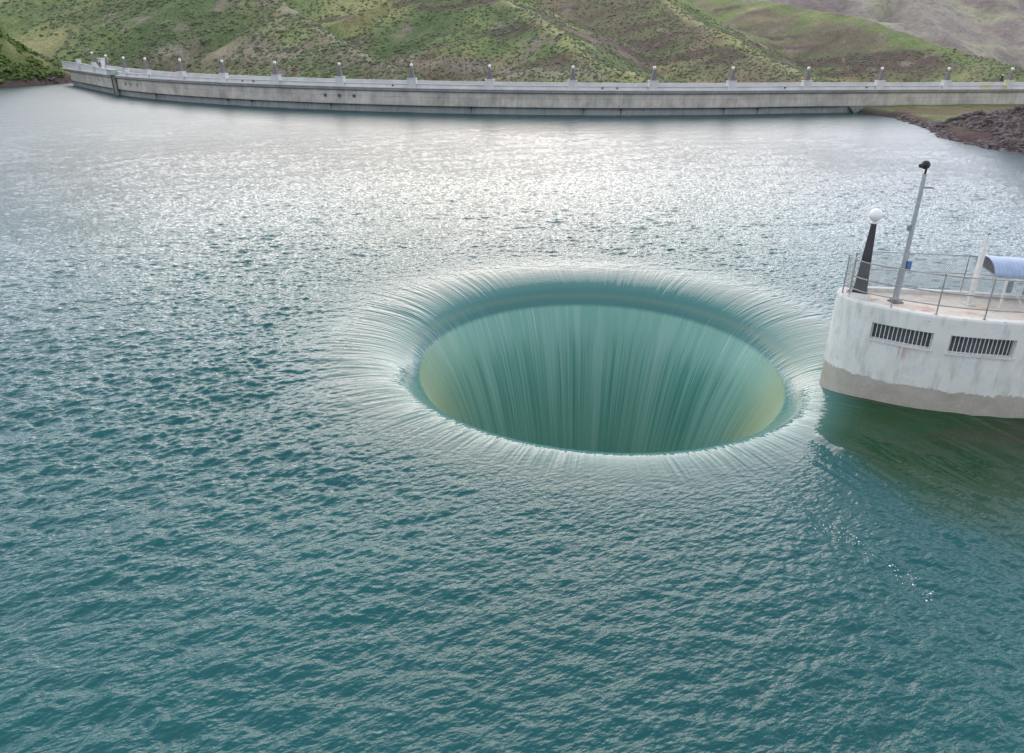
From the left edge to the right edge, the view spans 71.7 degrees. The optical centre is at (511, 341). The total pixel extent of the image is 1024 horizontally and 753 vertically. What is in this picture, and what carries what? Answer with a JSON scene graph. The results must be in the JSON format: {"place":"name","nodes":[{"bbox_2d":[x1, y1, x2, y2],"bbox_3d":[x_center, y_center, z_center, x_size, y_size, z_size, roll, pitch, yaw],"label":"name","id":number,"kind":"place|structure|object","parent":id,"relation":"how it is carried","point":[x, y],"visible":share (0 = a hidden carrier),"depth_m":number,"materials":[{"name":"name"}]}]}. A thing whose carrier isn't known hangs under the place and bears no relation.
{"place":"outdoors","nodes":[
{"label":"outdoors","id":0,"kind":"place"},
{"bbox_2d":[0,36,72,87],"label":"bank","id":1,"kind":"structure","parent":0,"point":[9,50],"depth_m":219.54,"materials":[{"name":"green plant"}]},
{"bbox_2d":[0,27,68,83],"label":"bank shrubs","id":2,"kind":"object","parent":1,"relation":"on","point":[27,74],"visible":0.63,"depth_m":220.36,"materials":[{"name":"green plant"}]},
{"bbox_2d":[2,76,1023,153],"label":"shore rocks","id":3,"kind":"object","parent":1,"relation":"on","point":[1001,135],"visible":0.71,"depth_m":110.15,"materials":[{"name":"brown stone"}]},
{"bbox_2d":[97,58,107,68],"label":"gate house","id":4,"kind":"structure","parent":0,"point":[101,62],"depth_m":189.12,"materials":[{"name":"concrete"}]},
{"bbox_2d":[0,83,1023,752],"bbox_3d":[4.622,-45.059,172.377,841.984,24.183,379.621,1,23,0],"label":"water","id":5,"kind":"structure","parent":0,"point":[346,431],"depth_m":24.94,"materials":[{"name":"teal liquid"}]},
{"bbox_2d":[815,524,931,600],"bbox_3d":[9.921,5.919,19.708,0.815,0.030,3.869,-12,26,-27],"label":"foam","id":6,"kind":"object","parent":5,"relation":"on","point":[875,555],"visible":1,"depth_m":19.27,"materials":[{"name":"white"}]},
{"bbox_2d":[819,286,1023,417],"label":"intake tower","id":7,"kind":"structure","parent":5,"relation":"in","point":[945,359],"depth_m":27.25,"materials":[{"name":"white concrete"}]},
{"bbox_2d":[851,209,882,293],"bbox_3d":[13.928,-3.522,27.711,0.580,3.320,0.580,13,25,26],"label":"globe lamp","id":8,"kind":"object","parent":7,"relation":"on","point":[875,215],"visible":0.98,"depth_m":27.60,"materials":[{"name":"brown metal"}]},
{"bbox_2d":[867,322,933,351],"bbox_3d":[14.973,-0.232,27.283,2.263,0.780,0.413,14,26,29],"label":"window","id":9,"kind":"structure","parent":7,"relation":"in","point":[883,331],"depth_m":27.35,"materials":[{"name":"metal"}]},
{"bbox_2d":[887,160,934,303],"bbox_3d":[15.322,-4.099,27.130,0.775,5.520,0.420,-4,23,-11],"label":"camera pole","id":10,"kind":"object","parent":7,"relation":"on","point":[906,262],"visible":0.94,"depth_m":27.01,"materials":[{"name":"metal"}]},
{"bbox_2d":[841,251,1023,319],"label":"railing","id":11,"kind":"object","parent":7,"relation":"on","point":[924,290],"visible":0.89,"depth_m":26.95,"materials":[{"name":"metal"}]},
{"bbox_2d":[961,233,991,305],"bbox_3d":[18.050,-2.769,27.455,0.360,2.868,0.360,-2,23,-5],"label":"davit mast","id":12,"kind":"object","parent":7,"relation":"on","point":[980,260],"visible":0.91,"depth_m":27.42,"materials":[{"name":"white metal"}]},
{"bbox_2d":[945,335,1015,359],"bbox_3d":[17.457,0.183,26.405,2.355,0.820,0.416,5,23,11],"label":"window","id":13,"kind":"structure","parent":7,"relation":"in","point":[957,343],"depth_m":26.49,"materials":[{"name":"metal"}]},
{"bbox_2d":[975,255,1023,308],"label":"shelter","id":14,"kind":"object","parent":7,"relation":"on","point":[1006,267],"visible":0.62,"depth_m":27.59,"materials":[{"name":"metal"}]},
{"bbox_2d":[995,281,1013,311],"bbox_3d":[18.831,-1.715,27.102,0.325,1.210,0.200,4,23,8],"label":"cabinet post","id":15,"kind":"object","parent":7,"relation":"on","point":[1007,288],"visible":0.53,"depth_m":26.95,"materials":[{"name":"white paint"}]},
{"bbox_2d":[0,0,1023,82],"bbox_3d":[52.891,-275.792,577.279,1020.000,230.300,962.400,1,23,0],"label":"hills","id":16,"kind":"structure","parent":0,"point":[794,32],"depth_m":428.82,"materials":[{"name":"green plant"}]},
{"bbox_2d":[284,67,299,74],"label":"bare brush","id":17,"kind":"object","parent":16,"relation":"on","point":[293,68],"depth_m":232.80,"materials":[{"name":"grey plant"}]},
{"bbox_2d":[0,0,1023,82],"bbox_3d":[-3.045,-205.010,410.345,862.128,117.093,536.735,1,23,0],"label":"sagebrush","id":18,"kind":"object","parent":16,"relation":"on","point":[400,70],"visible":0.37,"depth_m":374.14,"materials":[{"name":"green plant"}]},
{"bbox_2d":[61,59,1023,115],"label":"dam","id":19,"kind":"structure","parent":16,"relation":"on","point":[491,96],"depth_m":148.66,"materials":[{"name":"concrete"}]},
{"bbox_2d":[104,54,109,65],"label":"crest lamp","id":20,"kind":"object","parent":19,"relation":"on","point":[106,61],"visible":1,"depth_m":183.39,"materials":[{"name":"grey metal"}]},
{"bbox_2d":[105,69,117,94],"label":"gate hoist","id":21,"kind":"object","parent":19,"relation":"attached to","point":[111,72],"visible":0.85,"depth_m":180.63,"materials":[{"name":"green metal"}]},
{"bbox_2d":[122,57,127,67],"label":"crest lamp","id":22,"kind":"object","parent":19,"relation":"on","point":[124,63],"visible":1,"depth_m":175.03,"materials":[{"name":"grey metal"}]},
{"bbox_2d":[143,57,149,69],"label":"crest lamp","id":23,"kind":"object","parent":19,"relation":"on","point":[146,67],"visible":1,"depth_m":168.29,"materials":[{"name":"grey metal"}]},
{"bbox_2d":[178,59,183,70],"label":"crest lamp","id":24,"kind":"object","parent":19,"relation":"on","point":[180,68],"visible":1,"depth_m":160.63,"materials":[{"name":"grey metal"}]},
{"bbox_2d":[220,60,226,72],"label":"crest lamp","id":25,"kind":"object","parent":19,"relation":"on","point":[222,69],"visible":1,"depth_m":154.24,"materials":[{"name":"grey metal"}]},
{"bbox_2d":[272,61,279,74],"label":"crest lamp","id":26,"kind":"object","parent":19,"relation":"on","point":[275,71],"visible":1,"depth_m":148.72,"materials":[{"name":"grey metal"}]},
{"bbox_2d":[337,62,342,75],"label":"crest lamp","id":27,"kind":"object","parent":19,"relation":"on","point":[339,71],"visible":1,"depth_m":144.19,"materials":[{"name":"grey metal"}]},
{"bbox_2d":[408,63,414,77],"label":"crest lamp","id":28,"kind":"object","parent":19,"relation":"on","point":[411,74],"visible":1,"depth_m":141.10,"materials":[{"name":"grey metal"}]},
{"bbox_2d":[486,65,492,78],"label":"crest lamp","id":29,"kind":"object","parent":19,"relation":"on","point":[489,75],"visible":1,"depth_m":139.34,"materials":[{"name":"grey metal"}]},
{"bbox_2d":[569,65,575,79],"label":"crest lamp","id":30,"kind":"object","parent":19,"relation":"on","point":[572,76],"visible":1,"depth_m":139.11,"materials":[{"name":"grey metal"}]},
{"bbox_2d":[650,66,656,80],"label":"crest lamp","id":31,"kind":"object","parent":19,"relation":"on","point":[653,76],"visible":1,"depth_m":140.53,"materials":[{"name":"grey metal"}]},
{"bbox_2d":[728,66,735,80],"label":"crest lamp","id":32,"kind":"object","parent":19,"relation":"on","point":[732,76],"visible":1,"depth_m":143.67,"materials":[{"name":"grey metal"}]},
{"bbox_2d":[804,67,809,79],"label":"crest lamp","id":33,"kind":"object","parent":19,"relation":"on","point":[807,76],"visible":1,"depth_m":148.41,"materials":[{"name":"grey metal"}]},
{"bbox_2d":[876,67,883,79],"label":"crest lamp","id":34,"kind":"object","parent":19,"relation":"on","point":[880,76],"visible":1,"depth_m":152.45,"materials":[{"name":"grey metal"}]},
{"bbox_2d":[943,67,950,79],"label":"crest lamp","id":35,"kind":"object","parent":19,"relation":"on","point":[947,76],"visible":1,"depth_m":156.30,"materials":[{"name":"grey metal"}]},
{"bbox_2d":[1006,67,1014,79],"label":"crest lamp","id":36,"kind":"object","parent":19,"relation":"on","point":[1011,76],"visible":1,"depth_m":160.11,"materials":[{"name":"grey metal"}]},
{"bbox_2d":[741,0,1023,68],"bbox_3d":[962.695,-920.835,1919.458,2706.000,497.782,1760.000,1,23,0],"label":"mountain","id":37,"kind":"structure","parent":0,"point":[992,29],"depth_m":1520.57,"materials":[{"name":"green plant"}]},
{"bbox_2d":[857,104,1023,151],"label":"bank","id":38,"kind":"structure","parent":0,"point":[932,113],"depth_m":140.65,"materials":[{"name":"brown soil"}]}
]}

